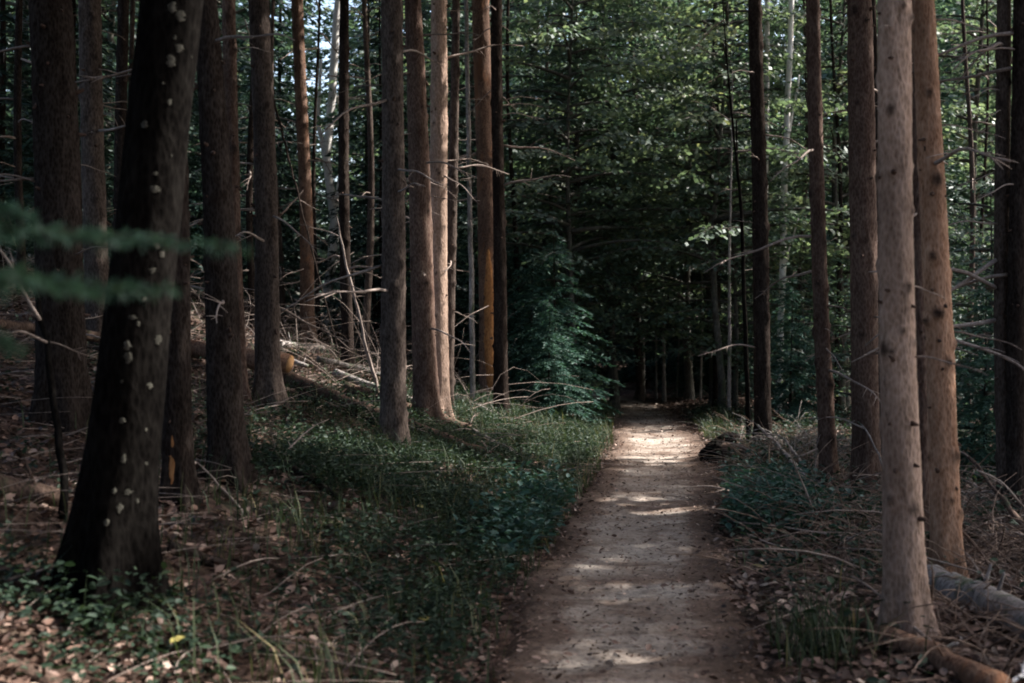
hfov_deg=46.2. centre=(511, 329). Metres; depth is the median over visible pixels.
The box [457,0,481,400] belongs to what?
dead snag
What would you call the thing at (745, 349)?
sapling
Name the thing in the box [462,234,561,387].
spruce tree
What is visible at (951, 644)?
dead stick
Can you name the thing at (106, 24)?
spruce tree
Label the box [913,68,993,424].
spruce tree
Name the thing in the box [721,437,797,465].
fallen log
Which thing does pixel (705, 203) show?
beech tree
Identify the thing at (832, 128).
beech tree
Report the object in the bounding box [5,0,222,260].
beech tree
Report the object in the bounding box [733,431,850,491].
dead stick
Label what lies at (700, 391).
bare stem
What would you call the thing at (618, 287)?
beech tree
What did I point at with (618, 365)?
spruce tree
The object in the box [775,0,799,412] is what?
birch tree
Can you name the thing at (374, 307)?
spruce tree
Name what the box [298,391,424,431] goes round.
fallen branch
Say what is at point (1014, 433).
spruce tree
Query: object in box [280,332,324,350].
fallen branch
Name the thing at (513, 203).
spruce tree
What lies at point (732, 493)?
ground plants
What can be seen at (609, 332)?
beech tree
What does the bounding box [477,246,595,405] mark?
spruce tree
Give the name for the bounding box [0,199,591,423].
dry brush
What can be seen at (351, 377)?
fallen branch
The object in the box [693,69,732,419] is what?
sapling
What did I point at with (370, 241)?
spruce tree
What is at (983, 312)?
spruce tree
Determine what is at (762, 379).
spruce tree
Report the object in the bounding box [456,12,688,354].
beech tree
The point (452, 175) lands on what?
spruce tree
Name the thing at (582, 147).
beech tree
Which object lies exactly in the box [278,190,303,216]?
dead stick
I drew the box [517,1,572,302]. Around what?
spruce tree
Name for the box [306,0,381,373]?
spruce tree
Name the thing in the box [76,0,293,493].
spruce tree
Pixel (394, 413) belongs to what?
spruce tree
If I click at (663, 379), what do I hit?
bare stem
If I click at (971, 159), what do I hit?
spruce tree
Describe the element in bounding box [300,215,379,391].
dead stick
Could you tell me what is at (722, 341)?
spruce tree
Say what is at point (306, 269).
spruce tree
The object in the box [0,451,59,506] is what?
fallen log
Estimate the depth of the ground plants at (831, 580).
8.96 m
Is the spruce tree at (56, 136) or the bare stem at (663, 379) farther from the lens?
the bare stem at (663, 379)
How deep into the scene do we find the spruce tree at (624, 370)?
32.09 m
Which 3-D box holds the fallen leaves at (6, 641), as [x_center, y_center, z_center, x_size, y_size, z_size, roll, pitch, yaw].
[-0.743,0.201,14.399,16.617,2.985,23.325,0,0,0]
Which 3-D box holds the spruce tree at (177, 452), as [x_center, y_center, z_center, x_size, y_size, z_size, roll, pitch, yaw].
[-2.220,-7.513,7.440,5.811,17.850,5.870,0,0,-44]
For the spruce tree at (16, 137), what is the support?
on the ground at (628, 390)
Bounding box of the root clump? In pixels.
[698,431,742,462]
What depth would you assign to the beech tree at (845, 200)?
24.96 m
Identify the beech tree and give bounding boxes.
[5,0,139,260]
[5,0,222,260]
[43,0,203,624]
[103,0,366,222]
[277,0,477,279]
[280,0,639,372]
[298,0,526,308]
[424,0,723,391]
[447,0,704,371]
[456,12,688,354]
[464,0,751,408]
[464,203,664,394]
[507,0,770,321]
[540,0,773,398]
[541,0,953,413]
[550,0,848,404]
[570,0,709,386]
[572,0,832,400]
[596,0,796,392]
[615,21,849,411]
[665,0,963,407]
[680,0,985,414]
[724,248,850,416]
[747,0,1011,323]
[784,260,850,412]
[826,0,1012,412]
[836,166,994,446]
[849,0,1012,350]
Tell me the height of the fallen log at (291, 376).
1.089 m
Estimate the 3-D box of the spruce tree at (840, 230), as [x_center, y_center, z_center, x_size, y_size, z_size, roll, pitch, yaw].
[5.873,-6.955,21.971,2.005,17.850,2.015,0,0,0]
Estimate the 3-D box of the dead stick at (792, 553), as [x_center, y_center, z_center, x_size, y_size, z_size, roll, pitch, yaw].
[1.949,1.747,8.204,0.215,0.603,1.446,0,0,-41]
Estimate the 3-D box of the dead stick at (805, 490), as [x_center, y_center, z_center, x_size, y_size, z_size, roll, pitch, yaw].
[2.253,1.258,9.542,0.752,0.816,2.767,0,0,-18]
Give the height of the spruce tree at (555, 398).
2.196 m
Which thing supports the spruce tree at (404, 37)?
on the ground at (628, 390)
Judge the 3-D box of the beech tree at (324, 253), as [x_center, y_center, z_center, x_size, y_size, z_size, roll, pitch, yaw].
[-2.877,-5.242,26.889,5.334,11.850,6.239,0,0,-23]
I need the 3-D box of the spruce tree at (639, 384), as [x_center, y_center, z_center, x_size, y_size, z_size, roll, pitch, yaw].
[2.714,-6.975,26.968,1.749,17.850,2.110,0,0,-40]
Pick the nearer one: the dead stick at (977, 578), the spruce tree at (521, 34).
the dead stick at (977, 578)
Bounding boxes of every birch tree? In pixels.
[317,0,339,334]
[525,8,544,366]
[764,0,778,275]
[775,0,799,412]
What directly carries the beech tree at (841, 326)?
on the ground at (628, 390)
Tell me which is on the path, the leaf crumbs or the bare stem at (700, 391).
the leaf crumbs
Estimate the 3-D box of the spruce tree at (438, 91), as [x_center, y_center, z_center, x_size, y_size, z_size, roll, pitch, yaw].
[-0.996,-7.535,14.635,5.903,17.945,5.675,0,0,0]
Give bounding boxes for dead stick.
[0,247,96,519]
[160,454,242,514]
[273,94,340,359]
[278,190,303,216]
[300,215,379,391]
[685,444,879,541]
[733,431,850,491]
[734,424,835,516]
[735,533,877,575]
[807,416,881,465]
[850,571,968,647]
[960,451,1023,539]
[960,548,988,583]
[964,469,1023,548]
[1012,662,1023,682]
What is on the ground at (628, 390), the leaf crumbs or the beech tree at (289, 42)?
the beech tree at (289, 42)
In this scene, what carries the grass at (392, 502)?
on the ground at (628, 390)
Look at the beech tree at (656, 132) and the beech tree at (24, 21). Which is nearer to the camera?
the beech tree at (24, 21)
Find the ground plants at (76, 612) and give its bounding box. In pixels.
[0,523,302,669]
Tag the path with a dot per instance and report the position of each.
(624, 668)
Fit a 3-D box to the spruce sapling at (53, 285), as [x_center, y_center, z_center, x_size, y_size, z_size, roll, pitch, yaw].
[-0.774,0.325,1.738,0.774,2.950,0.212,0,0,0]
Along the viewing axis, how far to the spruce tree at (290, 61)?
27.95 m
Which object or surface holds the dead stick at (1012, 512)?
on the dry brush at (980, 518)
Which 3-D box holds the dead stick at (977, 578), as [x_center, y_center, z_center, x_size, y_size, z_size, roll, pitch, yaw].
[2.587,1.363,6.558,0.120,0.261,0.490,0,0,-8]
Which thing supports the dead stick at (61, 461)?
on the ground at (628, 390)
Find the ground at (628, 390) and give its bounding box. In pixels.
[0,262,1023,682]
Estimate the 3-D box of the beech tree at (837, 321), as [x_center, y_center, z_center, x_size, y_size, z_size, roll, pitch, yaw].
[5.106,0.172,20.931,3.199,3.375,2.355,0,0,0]
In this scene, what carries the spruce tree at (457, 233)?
on the ground at (628, 390)
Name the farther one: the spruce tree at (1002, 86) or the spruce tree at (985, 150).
the spruce tree at (985, 150)
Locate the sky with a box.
[6,0,835,308]
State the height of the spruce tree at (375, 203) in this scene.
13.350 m
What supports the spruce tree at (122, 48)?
on the ground at (628, 390)
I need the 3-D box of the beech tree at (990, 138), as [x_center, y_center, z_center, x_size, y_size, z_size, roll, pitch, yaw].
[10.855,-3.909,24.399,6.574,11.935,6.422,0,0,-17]
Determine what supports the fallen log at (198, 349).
on the ground at (628, 390)
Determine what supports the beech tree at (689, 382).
on the ground at (628, 390)
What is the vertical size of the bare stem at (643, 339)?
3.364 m
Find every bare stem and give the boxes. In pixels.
[633,270,644,381]
[634,267,665,402]
[699,273,703,399]
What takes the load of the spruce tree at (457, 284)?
on the ground at (628, 390)
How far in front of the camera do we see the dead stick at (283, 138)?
17.47 m
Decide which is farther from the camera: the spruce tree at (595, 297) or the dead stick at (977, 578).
the spruce tree at (595, 297)
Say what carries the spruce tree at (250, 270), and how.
on the ground at (628, 390)
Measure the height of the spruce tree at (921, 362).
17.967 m
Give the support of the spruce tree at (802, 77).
on the ground at (628, 390)
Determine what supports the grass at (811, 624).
on the ground at (628, 390)
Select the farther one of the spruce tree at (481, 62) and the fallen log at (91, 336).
the spruce tree at (481, 62)
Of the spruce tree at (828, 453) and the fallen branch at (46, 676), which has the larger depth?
the spruce tree at (828, 453)
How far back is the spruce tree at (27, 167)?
16.90 m
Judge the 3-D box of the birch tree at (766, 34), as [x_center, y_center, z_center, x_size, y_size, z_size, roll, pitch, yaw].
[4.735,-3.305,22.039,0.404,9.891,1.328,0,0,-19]
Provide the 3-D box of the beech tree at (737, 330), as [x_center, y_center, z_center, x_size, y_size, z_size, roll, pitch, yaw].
[4.369,-1.953,22.093,4.628,7.515,4.286,0,0,-23]
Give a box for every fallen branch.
[0,641,62,682]
[266,419,345,502]
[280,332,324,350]
[294,358,308,367]
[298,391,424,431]
[308,333,379,375]
[332,369,411,401]
[455,393,508,420]
[469,421,524,459]
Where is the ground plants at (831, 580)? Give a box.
[682,397,1023,682]
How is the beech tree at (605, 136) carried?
on the ground at (628, 390)
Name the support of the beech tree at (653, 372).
on the ground at (628, 390)
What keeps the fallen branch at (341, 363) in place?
on the ground at (628, 390)
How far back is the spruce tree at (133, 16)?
19.06 m
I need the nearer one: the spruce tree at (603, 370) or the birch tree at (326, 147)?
the birch tree at (326, 147)
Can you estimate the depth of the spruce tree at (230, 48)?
11.67 m
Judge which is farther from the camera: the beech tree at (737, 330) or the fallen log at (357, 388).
the beech tree at (737, 330)
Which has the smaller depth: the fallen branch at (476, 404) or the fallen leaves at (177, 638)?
the fallen leaves at (177, 638)
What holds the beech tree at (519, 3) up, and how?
on the ground at (628, 390)
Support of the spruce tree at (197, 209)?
on the ground at (628, 390)
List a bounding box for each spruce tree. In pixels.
[0,0,78,291]
[0,0,113,266]
[0,0,115,438]
[5,0,132,266]
[73,0,139,91]
[75,0,126,349]
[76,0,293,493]
[106,0,201,265]
[107,18,254,300]
[159,152,205,512]
[189,0,270,404]
[189,0,349,412]
[190,78,302,330]
[193,0,339,316]
[196,0,366,299]
[220,0,337,323]
[279,0,336,343]
[279,0,354,335]
[282,0,444,456]
[292,0,466,356]
[302,0,381,363]
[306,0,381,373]
[325,0,406,345]
[349,0,480,430]
[352,6,430,345]
[358,28,460,151]
[370,24,530,383]
[405,0,521,418]
[406,0,507,414]
[408,118,468,352]
[447,0,542,393]
[456,120,506,362]
[457,30,605,363]
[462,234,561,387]
[467,116,527,350]
[470,0,574,415]
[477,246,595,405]
[502,6,554,271]
[503,0,564,361]
[507,231,624,429]
[510,295,595,422]
[512,5,625,388]
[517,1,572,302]
[517,9,623,392]
[541,91,633,381]
[541,102,628,378]
[571,8,631,372]
[586,124,697,389]
[602,0,693,400]
[602,122,681,379]
[620,105,727,390]
[647,0,793,381]
[649,126,773,399]
[657,0,795,399]
[662,5,771,407]
[665,82,792,395]
[696,0,835,381]
[698,0,806,446]
[704,0,879,486]
[737,277,848,428]
[769,0,847,411]
[774,0,849,413]
[805,0,977,495]
[851,0,1011,515]
[872,0,881,458]
[875,0,987,642]
[876,26,1023,552]
[877,0,1023,518]
[911,0,1021,577]
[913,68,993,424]
[938,0,996,386]
[945,0,994,430]
[955,129,1010,452]
[955,281,995,479]
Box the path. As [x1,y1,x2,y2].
[481,393,762,682]
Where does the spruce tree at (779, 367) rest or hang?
on the ground at (628, 390)
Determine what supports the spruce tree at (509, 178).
on the ground at (628, 390)
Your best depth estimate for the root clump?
14.48 m
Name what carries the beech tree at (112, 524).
on the ground at (628, 390)
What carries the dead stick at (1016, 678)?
on the ground at (628, 390)
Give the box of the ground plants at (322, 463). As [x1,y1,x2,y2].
[0,300,611,682]
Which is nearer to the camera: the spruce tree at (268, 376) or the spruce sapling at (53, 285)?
the spruce sapling at (53, 285)
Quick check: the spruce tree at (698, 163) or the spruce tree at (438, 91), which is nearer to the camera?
the spruce tree at (438, 91)
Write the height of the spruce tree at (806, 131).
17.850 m
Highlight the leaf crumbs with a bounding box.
[481,407,778,682]
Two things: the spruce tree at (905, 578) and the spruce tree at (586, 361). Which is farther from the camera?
the spruce tree at (586, 361)
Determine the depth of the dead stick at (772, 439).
12.86 m
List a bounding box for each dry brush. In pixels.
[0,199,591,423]
[668,401,850,472]
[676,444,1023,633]
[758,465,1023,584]
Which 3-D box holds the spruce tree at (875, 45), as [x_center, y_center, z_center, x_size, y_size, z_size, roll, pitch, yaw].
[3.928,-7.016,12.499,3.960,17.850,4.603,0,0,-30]
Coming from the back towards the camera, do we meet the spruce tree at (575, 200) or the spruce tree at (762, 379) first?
the spruce tree at (575, 200)
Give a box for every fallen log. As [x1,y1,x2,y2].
[0,313,102,341]
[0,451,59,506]
[191,339,293,372]
[282,371,544,477]
[342,381,479,432]
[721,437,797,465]
[859,615,1011,682]
[927,564,1023,639]
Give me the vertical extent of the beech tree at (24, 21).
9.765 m
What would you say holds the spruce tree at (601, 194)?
on the ground at (628, 390)
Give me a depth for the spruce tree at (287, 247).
22.99 m
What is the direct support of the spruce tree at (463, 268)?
on the ground at (628, 390)
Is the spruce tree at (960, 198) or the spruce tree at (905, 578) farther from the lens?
the spruce tree at (960, 198)
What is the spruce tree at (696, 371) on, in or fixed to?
on the ground at (628, 390)
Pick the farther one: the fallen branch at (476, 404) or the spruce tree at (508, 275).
the spruce tree at (508, 275)
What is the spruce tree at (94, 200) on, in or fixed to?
on the ground at (628, 390)
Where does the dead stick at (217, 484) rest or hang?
on the ground at (628, 390)
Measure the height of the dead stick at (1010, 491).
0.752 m
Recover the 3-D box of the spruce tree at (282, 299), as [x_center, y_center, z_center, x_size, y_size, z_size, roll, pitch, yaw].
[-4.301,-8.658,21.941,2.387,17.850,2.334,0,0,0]
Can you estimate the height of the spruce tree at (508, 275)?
8.350 m
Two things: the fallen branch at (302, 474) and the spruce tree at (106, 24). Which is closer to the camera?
the fallen branch at (302, 474)
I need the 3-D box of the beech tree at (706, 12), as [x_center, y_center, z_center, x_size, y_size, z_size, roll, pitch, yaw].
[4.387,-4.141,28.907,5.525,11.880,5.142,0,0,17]
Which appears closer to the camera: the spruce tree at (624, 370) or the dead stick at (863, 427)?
the dead stick at (863, 427)
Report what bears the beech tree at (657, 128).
on the ground at (628, 390)
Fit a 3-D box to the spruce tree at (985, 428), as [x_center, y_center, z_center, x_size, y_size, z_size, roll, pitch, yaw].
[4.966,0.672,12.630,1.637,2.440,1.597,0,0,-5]
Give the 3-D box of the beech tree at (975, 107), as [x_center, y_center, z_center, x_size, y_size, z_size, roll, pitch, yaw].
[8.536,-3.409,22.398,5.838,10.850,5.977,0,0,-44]
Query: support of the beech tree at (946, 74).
on the ground at (628, 390)
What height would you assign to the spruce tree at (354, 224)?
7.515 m
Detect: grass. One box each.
[0,330,621,682]
[684,402,991,682]
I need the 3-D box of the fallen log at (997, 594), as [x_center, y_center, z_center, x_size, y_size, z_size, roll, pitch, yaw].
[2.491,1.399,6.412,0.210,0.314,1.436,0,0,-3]
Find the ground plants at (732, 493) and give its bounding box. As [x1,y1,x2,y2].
[442,444,873,578]
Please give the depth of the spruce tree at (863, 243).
11.15 m
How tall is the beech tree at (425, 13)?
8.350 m
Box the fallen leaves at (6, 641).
[0,259,1023,682]
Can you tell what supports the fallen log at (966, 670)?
on the ground at (628, 390)
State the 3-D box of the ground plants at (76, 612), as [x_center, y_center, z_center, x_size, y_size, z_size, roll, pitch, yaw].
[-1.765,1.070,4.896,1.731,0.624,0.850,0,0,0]
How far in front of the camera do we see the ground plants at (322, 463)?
8.49 m
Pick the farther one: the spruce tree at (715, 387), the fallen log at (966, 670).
the spruce tree at (715, 387)
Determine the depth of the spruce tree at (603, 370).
35.78 m
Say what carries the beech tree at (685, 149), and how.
on the ground at (628, 390)
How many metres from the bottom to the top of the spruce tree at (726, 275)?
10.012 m
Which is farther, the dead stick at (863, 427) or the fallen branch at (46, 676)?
the dead stick at (863, 427)
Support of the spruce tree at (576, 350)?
on the ground at (628, 390)
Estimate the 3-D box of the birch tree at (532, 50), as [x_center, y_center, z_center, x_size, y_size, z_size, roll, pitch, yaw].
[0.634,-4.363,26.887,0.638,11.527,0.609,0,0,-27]
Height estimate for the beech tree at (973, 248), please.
3.938 m
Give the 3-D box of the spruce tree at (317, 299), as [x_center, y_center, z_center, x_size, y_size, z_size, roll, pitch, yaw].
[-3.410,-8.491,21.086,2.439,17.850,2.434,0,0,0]
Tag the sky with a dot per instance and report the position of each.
(324, 44)
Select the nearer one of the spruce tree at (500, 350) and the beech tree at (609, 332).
the spruce tree at (500, 350)
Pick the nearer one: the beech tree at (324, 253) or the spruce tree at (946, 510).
the spruce tree at (946, 510)
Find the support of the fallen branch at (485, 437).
on the ground at (628, 390)
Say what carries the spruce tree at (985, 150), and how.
on the ground at (628, 390)
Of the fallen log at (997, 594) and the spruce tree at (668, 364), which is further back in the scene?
the spruce tree at (668, 364)
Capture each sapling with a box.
[0,199,253,362]
[691,0,802,442]
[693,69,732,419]
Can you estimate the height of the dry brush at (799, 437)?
0.714 m
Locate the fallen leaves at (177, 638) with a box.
[170,505,762,642]
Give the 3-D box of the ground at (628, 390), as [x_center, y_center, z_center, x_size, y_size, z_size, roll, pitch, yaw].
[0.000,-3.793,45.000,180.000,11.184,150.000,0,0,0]
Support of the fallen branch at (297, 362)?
on the ground at (628, 390)
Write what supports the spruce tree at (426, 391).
on the ground at (628, 390)

